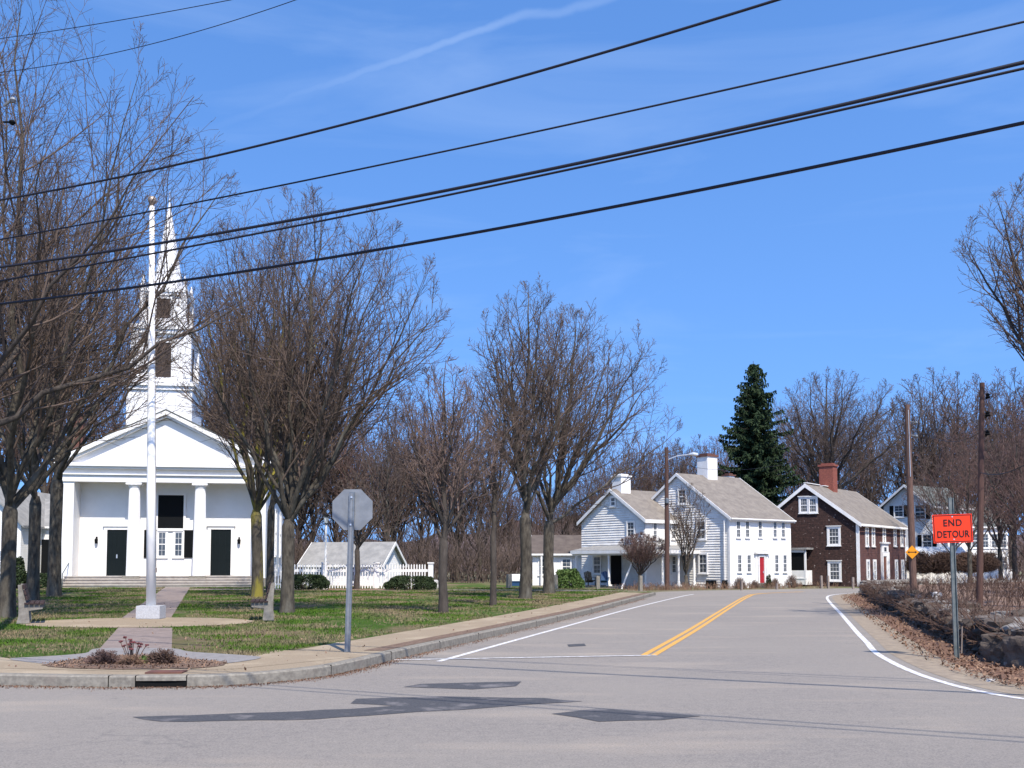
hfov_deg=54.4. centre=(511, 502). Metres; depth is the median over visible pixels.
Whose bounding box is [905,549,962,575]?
hedge
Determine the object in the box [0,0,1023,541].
sky
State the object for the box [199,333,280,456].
woodland tree
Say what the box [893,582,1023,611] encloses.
bank
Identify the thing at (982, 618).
stone wall
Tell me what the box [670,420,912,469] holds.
service wire
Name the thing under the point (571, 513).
woodland tree
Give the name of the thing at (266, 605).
park bench
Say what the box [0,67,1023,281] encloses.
overhead wire
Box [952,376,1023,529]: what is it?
woodland tree
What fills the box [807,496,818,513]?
window
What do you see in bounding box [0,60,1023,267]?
overhead wire
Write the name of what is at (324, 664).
kerb joint
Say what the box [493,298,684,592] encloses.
maple tree
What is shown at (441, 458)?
young tree
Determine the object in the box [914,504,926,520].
window
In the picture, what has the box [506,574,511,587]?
granite post
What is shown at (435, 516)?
woodland tree
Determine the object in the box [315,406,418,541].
woodland tree
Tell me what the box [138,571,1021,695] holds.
ground
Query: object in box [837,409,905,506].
woodland tree
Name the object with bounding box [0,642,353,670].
sidewalk
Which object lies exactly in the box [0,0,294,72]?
overhead wire
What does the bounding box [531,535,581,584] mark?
annexe
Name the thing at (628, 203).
overhead wire
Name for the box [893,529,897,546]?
window
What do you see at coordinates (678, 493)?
window
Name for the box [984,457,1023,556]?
woodland tree
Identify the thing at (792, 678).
road
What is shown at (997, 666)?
fallen leaves
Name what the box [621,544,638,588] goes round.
plank
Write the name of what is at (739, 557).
window
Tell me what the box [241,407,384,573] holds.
woodland tree
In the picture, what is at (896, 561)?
window
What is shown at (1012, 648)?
boulder
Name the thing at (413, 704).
asphalt patch
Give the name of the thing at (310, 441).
woodland tree
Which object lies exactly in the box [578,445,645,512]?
woodland tree
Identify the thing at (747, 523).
window
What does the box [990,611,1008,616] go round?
boulder
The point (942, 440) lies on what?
service wire
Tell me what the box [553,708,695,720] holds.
asphalt patch
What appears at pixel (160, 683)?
storm drain
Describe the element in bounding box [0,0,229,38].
overhead wire
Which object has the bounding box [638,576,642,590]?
granite post
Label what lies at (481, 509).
woodland tree
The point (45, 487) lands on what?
woodland tree
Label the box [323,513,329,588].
street lamp
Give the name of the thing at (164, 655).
perennial clump
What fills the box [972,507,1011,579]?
white house
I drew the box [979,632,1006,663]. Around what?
boulder
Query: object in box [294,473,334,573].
woodland tree
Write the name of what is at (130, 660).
perennial clump
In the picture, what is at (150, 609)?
flagpole
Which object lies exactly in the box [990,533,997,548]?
window
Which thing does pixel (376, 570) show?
picket fence
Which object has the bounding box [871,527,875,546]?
window
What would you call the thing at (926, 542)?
window
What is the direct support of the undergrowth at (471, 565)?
on the ground at (693, 589)
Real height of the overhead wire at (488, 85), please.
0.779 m
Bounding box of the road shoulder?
[832,593,1023,695]
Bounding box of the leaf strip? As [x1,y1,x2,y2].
[848,594,1023,683]
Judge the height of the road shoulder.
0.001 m
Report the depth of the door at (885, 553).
71.85 m
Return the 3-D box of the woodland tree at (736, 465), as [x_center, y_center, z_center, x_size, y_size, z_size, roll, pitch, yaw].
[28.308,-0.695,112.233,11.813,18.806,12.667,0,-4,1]
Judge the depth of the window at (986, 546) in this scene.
95.94 m
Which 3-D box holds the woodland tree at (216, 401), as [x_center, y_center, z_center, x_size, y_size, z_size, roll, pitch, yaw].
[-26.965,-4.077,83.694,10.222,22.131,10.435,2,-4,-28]
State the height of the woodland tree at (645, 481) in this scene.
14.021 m
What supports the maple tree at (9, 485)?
on the lawn at (180, 642)
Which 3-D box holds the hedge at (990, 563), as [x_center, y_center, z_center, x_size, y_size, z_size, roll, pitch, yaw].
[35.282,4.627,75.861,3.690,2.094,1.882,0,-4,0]
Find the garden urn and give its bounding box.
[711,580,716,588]
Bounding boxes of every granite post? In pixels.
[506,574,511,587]
[554,575,557,588]
[596,576,599,588]
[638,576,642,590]
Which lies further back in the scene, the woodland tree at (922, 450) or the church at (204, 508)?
the woodland tree at (922, 450)
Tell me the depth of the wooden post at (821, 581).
63.77 m
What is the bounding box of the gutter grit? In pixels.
[0,599,641,691]
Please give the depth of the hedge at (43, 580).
57.34 m
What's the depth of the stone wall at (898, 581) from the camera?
52.73 m
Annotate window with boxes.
[156,530,167,557]
[172,530,183,557]
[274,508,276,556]
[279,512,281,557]
[538,558,542,575]
[561,558,571,568]
[677,488,686,504]
[696,520,706,540]
[698,553,707,574]
[736,521,741,538]
[737,555,742,572]
[745,521,750,538]
[746,555,752,572]
[758,522,763,538]
[773,522,777,538]
[774,555,779,572]
[781,523,786,538]
[783,555,787,572]
[797,496,808,513]
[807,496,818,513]
[826,525,840,546]
[826,560,841,581]
[865,527,869,546]
[866,559,869,579]
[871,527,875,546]
[873,559,876,579]
[882,528,885,541]
[893,505,903,517]
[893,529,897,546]
[895,560,897,578]
[900,530,903,546]
[901,560,904,578]
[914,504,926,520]
[922,534,932,546]
[972,533,976,548]
[983,533,989,548]
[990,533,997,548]
[1001,533,1007,548]
[1002,556,1007,568]
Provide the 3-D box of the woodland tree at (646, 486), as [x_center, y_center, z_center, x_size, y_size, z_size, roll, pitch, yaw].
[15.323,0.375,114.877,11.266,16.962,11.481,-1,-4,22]
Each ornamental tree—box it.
[318,472,400,588]
[618,532,664,584]
[664,483,712,588]
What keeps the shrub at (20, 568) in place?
on the lawn at (180, 642)
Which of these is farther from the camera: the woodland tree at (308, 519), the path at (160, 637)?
the woodland tree at (308, 519)
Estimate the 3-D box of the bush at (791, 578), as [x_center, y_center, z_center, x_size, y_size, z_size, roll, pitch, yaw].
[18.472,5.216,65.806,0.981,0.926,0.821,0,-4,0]
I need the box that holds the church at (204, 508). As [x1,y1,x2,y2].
[53,192,286,587]
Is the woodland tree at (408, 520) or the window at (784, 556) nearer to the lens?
the window at (784, 556)
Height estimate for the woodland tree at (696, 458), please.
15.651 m
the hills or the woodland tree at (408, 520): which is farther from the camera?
the hills
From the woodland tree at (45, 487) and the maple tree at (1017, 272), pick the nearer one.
the maple tree at (1017, 272)
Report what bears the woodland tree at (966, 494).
on the bank
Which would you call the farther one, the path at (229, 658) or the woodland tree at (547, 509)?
the woodland tree at (547, 509)
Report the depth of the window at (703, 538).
65.74 m
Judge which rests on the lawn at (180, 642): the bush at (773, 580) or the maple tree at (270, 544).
the maple tree at (270, 544)
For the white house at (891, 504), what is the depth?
85.86 m
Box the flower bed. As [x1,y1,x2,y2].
[42,654,227,668]
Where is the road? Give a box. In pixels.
[0,578,1023,767]
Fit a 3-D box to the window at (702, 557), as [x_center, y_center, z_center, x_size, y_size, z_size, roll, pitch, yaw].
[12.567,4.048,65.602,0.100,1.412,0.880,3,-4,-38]
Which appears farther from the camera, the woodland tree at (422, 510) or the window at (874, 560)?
the woodland tree at (422, 510)
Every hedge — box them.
[19,573,47,587]
[294,573,330,589]
[383,575,436,589]
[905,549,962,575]
[956,551,1000,576]
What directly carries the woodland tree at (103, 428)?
on the ground at (693, 589)
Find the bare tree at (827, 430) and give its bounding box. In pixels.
[770,367,919,488]
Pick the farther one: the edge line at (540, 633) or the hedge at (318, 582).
the hedge at (318, 582)
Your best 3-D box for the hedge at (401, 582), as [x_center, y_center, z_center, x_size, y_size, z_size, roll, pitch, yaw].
[-5.567,4.394,54.429,3.006,0.868,1.607,0,-4,0]
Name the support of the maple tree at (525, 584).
on the lawn at (180, 642)
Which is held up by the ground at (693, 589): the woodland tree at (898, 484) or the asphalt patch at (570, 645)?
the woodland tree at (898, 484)
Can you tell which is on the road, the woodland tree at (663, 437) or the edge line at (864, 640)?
the edge line at (864, 640)
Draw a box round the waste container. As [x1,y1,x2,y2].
[512,574,519,585]
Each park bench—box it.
[16,583,44,623]
[251,582,274,620]
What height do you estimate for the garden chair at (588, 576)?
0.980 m
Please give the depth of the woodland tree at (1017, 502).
38.81 m
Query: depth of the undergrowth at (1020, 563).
95.31 m
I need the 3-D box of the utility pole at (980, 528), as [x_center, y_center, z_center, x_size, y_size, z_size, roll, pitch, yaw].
[12.807,-0.062,27.054,0.564,6.434,0.170,0,-4,0]
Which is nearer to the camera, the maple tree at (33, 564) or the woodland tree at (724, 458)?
the maple tree at (33, 564)
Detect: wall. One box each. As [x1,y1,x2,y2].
[858,578,929,594]
[863,581,1023,655]
[907,569,998,578]
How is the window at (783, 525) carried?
in the farmhouse
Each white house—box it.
[0,486,49,578]
[879,484,973,555]
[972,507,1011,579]
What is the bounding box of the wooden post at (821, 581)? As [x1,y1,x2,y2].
[820,576,822,587]
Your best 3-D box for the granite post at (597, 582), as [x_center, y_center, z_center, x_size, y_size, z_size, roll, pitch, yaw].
[4.831,4.624,55.828,0.200,0.986,0.200,-1,-4,0]
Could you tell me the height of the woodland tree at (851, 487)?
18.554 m
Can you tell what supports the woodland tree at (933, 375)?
on the ground at (693, 589)
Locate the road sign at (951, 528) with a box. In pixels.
[932,498,972,659]
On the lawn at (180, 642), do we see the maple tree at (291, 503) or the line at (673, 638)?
the maple tree at (291, 503)
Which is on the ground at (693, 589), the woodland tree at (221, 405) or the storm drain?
the woodland tree at (221, 405)
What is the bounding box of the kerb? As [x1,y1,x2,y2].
[0,592,655,687]
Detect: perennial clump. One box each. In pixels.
[83,649,120,663]
[116,654,143,664]
[143,648,181,663]
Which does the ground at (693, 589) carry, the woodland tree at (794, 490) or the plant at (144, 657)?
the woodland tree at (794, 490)
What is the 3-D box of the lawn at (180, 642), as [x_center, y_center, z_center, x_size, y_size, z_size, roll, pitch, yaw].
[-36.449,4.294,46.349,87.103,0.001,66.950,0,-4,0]
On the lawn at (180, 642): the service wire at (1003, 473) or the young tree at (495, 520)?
the young tree at (495, 520)
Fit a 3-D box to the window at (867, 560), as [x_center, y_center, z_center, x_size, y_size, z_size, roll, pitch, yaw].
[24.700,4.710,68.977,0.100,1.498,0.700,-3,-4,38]
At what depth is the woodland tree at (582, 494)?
102.15 m
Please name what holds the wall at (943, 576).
on the bank
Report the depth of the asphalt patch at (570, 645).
19.34 m
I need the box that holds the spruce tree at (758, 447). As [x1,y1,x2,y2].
[717,363,804,505]
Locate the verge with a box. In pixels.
[367,593,646,650]
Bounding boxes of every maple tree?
[0,0,245,617]
[0,16,269,425]
[0,152,183,600]
[0,204,195,596]
[155,183,458,612]
[166,224,371,596]
[204,232,368,592]
[465,273,606,598]
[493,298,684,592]
[952,174,1023,360]
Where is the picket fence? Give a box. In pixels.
[274,562,433,588]
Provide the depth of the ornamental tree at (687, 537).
61.69 m
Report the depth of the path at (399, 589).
54.90 m
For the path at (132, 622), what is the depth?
24.28 m
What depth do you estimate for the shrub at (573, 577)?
59.78 m
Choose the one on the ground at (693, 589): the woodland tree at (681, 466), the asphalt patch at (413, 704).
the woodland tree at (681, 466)
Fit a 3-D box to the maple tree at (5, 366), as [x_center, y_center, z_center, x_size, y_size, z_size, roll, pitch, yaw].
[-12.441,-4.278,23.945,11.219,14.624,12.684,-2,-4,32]
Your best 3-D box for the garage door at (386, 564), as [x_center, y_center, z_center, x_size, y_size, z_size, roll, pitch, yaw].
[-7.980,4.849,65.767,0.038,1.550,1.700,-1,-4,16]
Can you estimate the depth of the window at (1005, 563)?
95.80 m
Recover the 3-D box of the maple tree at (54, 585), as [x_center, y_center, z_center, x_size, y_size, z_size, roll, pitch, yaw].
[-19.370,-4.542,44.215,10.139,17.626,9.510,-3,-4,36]
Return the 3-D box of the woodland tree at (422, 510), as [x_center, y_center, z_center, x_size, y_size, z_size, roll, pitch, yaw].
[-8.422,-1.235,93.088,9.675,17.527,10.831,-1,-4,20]
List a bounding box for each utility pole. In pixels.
[3,97,15,124]
[665,447,697,589]
[904,404,917,590]
[976,382,989,607]
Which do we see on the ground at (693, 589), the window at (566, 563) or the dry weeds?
the dry weeds
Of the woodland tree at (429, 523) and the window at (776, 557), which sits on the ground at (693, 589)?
the woodland tree at (429, 523)
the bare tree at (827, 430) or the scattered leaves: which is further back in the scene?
the bare tree at (827, 430)
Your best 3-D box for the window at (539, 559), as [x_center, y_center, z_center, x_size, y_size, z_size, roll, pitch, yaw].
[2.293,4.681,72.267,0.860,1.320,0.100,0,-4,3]
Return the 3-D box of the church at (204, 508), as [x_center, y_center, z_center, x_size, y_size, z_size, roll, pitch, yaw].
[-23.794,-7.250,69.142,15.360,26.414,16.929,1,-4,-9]
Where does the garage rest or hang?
on the ground at (693, 589)
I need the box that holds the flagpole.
[136,196,165,618]
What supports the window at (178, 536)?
in the church at (204, 508)
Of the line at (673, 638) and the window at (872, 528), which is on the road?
the line at (673, 638)
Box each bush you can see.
[734,577,745,588]
[750,581,758,588]
[772,577,778,585]
[784,574,798,587]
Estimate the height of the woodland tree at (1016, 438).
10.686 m
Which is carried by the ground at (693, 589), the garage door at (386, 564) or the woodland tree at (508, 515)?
the woodland tree at (508, 515)
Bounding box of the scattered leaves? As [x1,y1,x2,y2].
[5,593,610,669]
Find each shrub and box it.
[16,556,26,588]
[555,568,584,588]
[765,574,771,586]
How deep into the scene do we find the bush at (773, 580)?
64.64 m
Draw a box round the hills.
[294,517,1023,570]
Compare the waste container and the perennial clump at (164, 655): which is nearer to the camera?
the perennial clump at (164, 655)
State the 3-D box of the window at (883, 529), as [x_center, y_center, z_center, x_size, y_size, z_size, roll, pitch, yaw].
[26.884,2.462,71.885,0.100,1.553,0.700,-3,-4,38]
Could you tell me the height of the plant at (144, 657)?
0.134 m
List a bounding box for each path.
[10,648,260,663]
[23,617,252,627]
[100,628,171,647]
[122,587,189,617]
[156,589,646,591]
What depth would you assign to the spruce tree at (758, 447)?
83.66 m
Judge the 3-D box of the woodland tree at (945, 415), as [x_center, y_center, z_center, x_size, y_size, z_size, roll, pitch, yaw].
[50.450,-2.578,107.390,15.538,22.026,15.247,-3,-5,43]
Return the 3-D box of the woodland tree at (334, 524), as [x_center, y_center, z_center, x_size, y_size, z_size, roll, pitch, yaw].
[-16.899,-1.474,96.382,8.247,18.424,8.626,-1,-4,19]
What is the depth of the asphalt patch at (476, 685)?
13.02 m
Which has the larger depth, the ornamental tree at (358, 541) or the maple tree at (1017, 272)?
the ornamental tree at (358, 541)
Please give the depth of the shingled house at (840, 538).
69.96 m
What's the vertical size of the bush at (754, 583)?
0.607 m
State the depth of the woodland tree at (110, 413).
93.65 m
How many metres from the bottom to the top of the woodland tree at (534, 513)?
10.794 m
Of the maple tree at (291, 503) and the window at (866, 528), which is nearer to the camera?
the maple tree at (291, 503)
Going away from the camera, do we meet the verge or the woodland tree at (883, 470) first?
the verge
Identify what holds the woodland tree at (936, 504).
on the bank
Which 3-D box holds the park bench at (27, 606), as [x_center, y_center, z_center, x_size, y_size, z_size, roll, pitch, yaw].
[-11.838,2.480,24.530,0.583,0.930,1.690,2,-4,-24]
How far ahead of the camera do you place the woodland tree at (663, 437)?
117.74 m
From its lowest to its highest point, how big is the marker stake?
0.502 m
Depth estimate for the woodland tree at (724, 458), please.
112.64 m
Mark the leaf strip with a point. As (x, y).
(916, 629)
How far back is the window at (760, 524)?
65.82 m
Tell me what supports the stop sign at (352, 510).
on the sidewalk at (336, 651)
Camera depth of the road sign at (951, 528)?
16.57 m
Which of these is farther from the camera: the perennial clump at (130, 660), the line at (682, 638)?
the line at (682, 638)
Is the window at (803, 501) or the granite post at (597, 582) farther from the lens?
the window at (803, 501)
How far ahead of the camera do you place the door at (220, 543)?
63.56 m
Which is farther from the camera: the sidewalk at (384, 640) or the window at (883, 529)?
the window at (883, 529)
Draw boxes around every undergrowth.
[283,499,581,582]
[902,568,1023,610]
[971,535,1023,579]
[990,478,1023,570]
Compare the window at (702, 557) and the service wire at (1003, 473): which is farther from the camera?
the window at (702, 557)
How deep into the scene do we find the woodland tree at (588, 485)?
119.15 m
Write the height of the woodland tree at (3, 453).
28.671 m
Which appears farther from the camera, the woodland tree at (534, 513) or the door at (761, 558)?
the woodland tree at (534, 513)
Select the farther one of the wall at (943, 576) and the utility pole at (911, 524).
the wall at (943, 576)
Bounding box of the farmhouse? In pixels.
[570,453,796,588]
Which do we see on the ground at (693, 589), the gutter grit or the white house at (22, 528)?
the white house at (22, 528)
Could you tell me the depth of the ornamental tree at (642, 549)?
61.64 m
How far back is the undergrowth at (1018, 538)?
36.24 m
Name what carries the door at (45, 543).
in the church hall at (44, 551)
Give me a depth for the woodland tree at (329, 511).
125.49 m
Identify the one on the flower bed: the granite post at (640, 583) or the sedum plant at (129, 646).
the sedum plant at (129, 646)
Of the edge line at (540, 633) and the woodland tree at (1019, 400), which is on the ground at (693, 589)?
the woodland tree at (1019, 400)
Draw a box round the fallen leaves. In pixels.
[841,593,1023,687]
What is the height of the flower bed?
0.001 m
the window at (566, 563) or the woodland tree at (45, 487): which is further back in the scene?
the woodland tree at (45, 487)
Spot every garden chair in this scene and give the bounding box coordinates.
[584,571,595,585]
[600,571,609,585]
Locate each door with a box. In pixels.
[41,540,48,573]
[103,524,127,575]
[207,524,235,575]
[386,564,396,580]
[757,555,765,582]
[884,552,887,579]
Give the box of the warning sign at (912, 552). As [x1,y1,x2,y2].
[906,546,918,558]
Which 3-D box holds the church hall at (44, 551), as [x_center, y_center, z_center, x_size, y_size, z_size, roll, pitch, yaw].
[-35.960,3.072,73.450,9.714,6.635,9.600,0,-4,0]
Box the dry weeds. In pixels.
[614,580,837,590]
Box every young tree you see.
[385,354,504,612]
[457,376,542,605]
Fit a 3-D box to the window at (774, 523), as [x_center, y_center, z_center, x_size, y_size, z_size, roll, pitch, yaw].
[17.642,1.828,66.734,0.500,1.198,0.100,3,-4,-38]
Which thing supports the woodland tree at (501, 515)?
on the ground at (693, 589)
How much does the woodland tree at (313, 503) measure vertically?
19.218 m
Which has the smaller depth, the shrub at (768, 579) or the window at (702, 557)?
the shrub at (768, 579)
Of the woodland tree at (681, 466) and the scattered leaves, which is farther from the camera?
the woodland tree at (681, 466)
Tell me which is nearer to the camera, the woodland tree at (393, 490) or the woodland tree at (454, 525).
the woodland tree at (393, 490)
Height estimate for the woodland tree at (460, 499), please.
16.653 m
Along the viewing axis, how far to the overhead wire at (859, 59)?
12.19 m
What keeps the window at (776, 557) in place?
in the farmhouse
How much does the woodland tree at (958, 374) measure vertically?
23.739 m
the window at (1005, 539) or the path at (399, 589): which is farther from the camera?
the window at (1005, 539)
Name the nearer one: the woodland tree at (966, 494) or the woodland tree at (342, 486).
the woodland tree at (966, 494)
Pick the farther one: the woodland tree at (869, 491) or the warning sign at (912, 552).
the woodland tree at (869, 491)
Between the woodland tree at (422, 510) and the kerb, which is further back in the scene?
the woodland tree at (422, 510)
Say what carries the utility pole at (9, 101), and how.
on the lawn at (180, 642)
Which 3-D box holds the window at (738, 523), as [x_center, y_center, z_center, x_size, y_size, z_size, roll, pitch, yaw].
[14.667,1.766,64.441,0.500,1.161,0.100,3,-4,-38]
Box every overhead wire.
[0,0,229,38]
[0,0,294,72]
[0,0,780,200]
[0,21,1023,239]
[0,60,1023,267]
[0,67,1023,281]
[0,121,1023,304]
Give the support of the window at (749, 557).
in the farmhouse
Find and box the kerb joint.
[108,592,654,686]
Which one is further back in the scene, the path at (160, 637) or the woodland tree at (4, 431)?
the woodland tree at (4, 431)
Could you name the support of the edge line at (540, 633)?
on the road
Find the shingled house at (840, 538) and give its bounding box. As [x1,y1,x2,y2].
[777,463,907,586]
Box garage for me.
[298,542,406,585]
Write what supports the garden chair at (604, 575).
on the farmhouse
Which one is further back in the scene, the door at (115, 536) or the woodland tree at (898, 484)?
the woodland tree at (898, 484)
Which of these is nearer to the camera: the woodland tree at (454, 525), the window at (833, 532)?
the window at (833, 532)
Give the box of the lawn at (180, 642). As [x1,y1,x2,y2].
[0,583,650,657]
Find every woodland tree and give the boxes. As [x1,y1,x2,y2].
[0,307,66,461]
[0,311,69,476]
[0,349,125,493]
[20,361,125,481]
[86,366,125,437]
[195,328,253,441]
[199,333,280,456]
[201,344,310,458]
[211,341,348,506]
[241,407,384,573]
[283,392,358,545]
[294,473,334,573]
[304,402,375,541]
[304,435,378,541]
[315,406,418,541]
[326,443,377,540]
[346,395,429,541]
[347,450,427,535]
[354,401,430,543]
[370,397,472,573]
[383,462,427,546]
[400,393,484,539]
[403,450,439,575]
[404,398,511,581]
[426,457,487,574]
[439,433,514,581]
[456,474,532,550]
[475,476,520,577]
[483,479,536,573]
[499,481,566,577]
[522,478,568,534]
[530,479,593,534]
[554,476,591,534]
[560,460,621,532]
[564,455,617,524]
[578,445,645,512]
[594,434,676,491]
[596,449,657,491]
[616,435,690,491]
[619,447,674,490]
[629,437,719,491]
[649,434,737,485]
[654,444,697,489]
[661,445,735,486]
[671,436,742,474]
[713,449,733,471]
[714,418,808,499]
[771,406,852,499]
[776,407,883,503]
[817,412,900,504]
[837,396,971,504]
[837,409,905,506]
[876,382,970,494]
[879,367,996,499]
[882,371,1020,506]
[899,447,1000,552]
[903,424,1019,582]
[910,376,1023,506]
[939,367,1023,566]
[942,385,1023,580]
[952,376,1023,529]
[954,402,1023,579]
[956,389,1023,525]
[967,380,1023,471]
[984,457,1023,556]
[1012,474,1023,527]
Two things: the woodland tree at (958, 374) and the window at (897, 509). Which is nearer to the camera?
the window at (897, 509)
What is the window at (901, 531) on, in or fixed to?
in the shingled house at (840, 538)
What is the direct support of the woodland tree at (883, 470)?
on the ground at (693, 589)
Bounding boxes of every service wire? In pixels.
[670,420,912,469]
[914,420,977,441]
[981,465,1023,474]
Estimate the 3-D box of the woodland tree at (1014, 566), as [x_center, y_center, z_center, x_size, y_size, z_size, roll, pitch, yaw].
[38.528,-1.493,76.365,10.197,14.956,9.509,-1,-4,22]
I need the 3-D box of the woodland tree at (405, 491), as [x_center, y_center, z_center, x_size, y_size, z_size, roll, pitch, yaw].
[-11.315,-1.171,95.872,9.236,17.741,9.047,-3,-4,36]
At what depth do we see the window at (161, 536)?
63.04 m
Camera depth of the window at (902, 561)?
74.93 m
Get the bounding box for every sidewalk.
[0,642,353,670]
[299,592,638,651]
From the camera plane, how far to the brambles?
22.34 m
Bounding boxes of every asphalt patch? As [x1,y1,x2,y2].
[136,696,576,721]
[405,681,520,688]
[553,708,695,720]
[567,644,585,646]
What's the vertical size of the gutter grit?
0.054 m
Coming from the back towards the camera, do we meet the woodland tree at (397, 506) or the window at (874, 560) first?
the woodland tree at (397, 506)
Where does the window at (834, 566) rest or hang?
in the shingled house at (840, 538)
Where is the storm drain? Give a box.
[136,670,187,686]
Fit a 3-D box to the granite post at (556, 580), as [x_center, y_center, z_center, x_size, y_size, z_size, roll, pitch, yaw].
[2.459,4.628,56.327,0.220,1.039,0.220,0,-4,-22]
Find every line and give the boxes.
[396,655,649,659]
[438,594,692,660]
[642,592,780,654]
[652,592,784,655]
[826,593,1023,698]
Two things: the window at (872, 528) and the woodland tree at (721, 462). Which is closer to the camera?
the window at (872, 528)
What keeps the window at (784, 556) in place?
in the farmhouse
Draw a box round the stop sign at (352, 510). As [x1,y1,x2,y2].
[332,489,372,651]
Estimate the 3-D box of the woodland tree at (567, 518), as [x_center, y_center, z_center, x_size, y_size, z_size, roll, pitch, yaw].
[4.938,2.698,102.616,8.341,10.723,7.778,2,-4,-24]
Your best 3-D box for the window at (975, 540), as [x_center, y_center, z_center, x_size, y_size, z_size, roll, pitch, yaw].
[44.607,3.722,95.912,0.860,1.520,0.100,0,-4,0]
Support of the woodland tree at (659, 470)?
on the ground at (693, 589)
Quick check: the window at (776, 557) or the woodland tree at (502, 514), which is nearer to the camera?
the window at (776, 557)
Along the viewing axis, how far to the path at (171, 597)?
39.76 m
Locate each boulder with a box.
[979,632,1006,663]
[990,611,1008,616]
[1001,635,1023,668]
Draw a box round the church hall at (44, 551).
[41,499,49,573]
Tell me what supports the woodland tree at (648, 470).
on the ground at (693, 589)
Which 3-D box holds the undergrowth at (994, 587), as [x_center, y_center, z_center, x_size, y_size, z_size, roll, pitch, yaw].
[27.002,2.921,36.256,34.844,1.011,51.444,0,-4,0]
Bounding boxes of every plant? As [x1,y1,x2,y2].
[119,636,148,655]
[139,655,147,662]
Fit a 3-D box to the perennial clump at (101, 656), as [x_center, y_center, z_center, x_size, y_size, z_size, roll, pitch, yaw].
[-5.913,2.233,14.364,0.542,0.244,0.408,0,-4,0]
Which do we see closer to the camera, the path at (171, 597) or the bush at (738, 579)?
the path at (171, 597)
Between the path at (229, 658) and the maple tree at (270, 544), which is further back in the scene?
the maple tree at (270, 544)
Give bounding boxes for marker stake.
[953,626,962,653]
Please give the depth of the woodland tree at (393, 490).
84.11 m
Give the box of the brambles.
[850,575,1023,647]
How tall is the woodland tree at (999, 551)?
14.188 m
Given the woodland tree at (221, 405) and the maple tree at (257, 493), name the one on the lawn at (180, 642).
the maple tree at (257, 493)
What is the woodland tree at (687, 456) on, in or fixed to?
on the ground at (693, 589)
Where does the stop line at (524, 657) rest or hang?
on the road

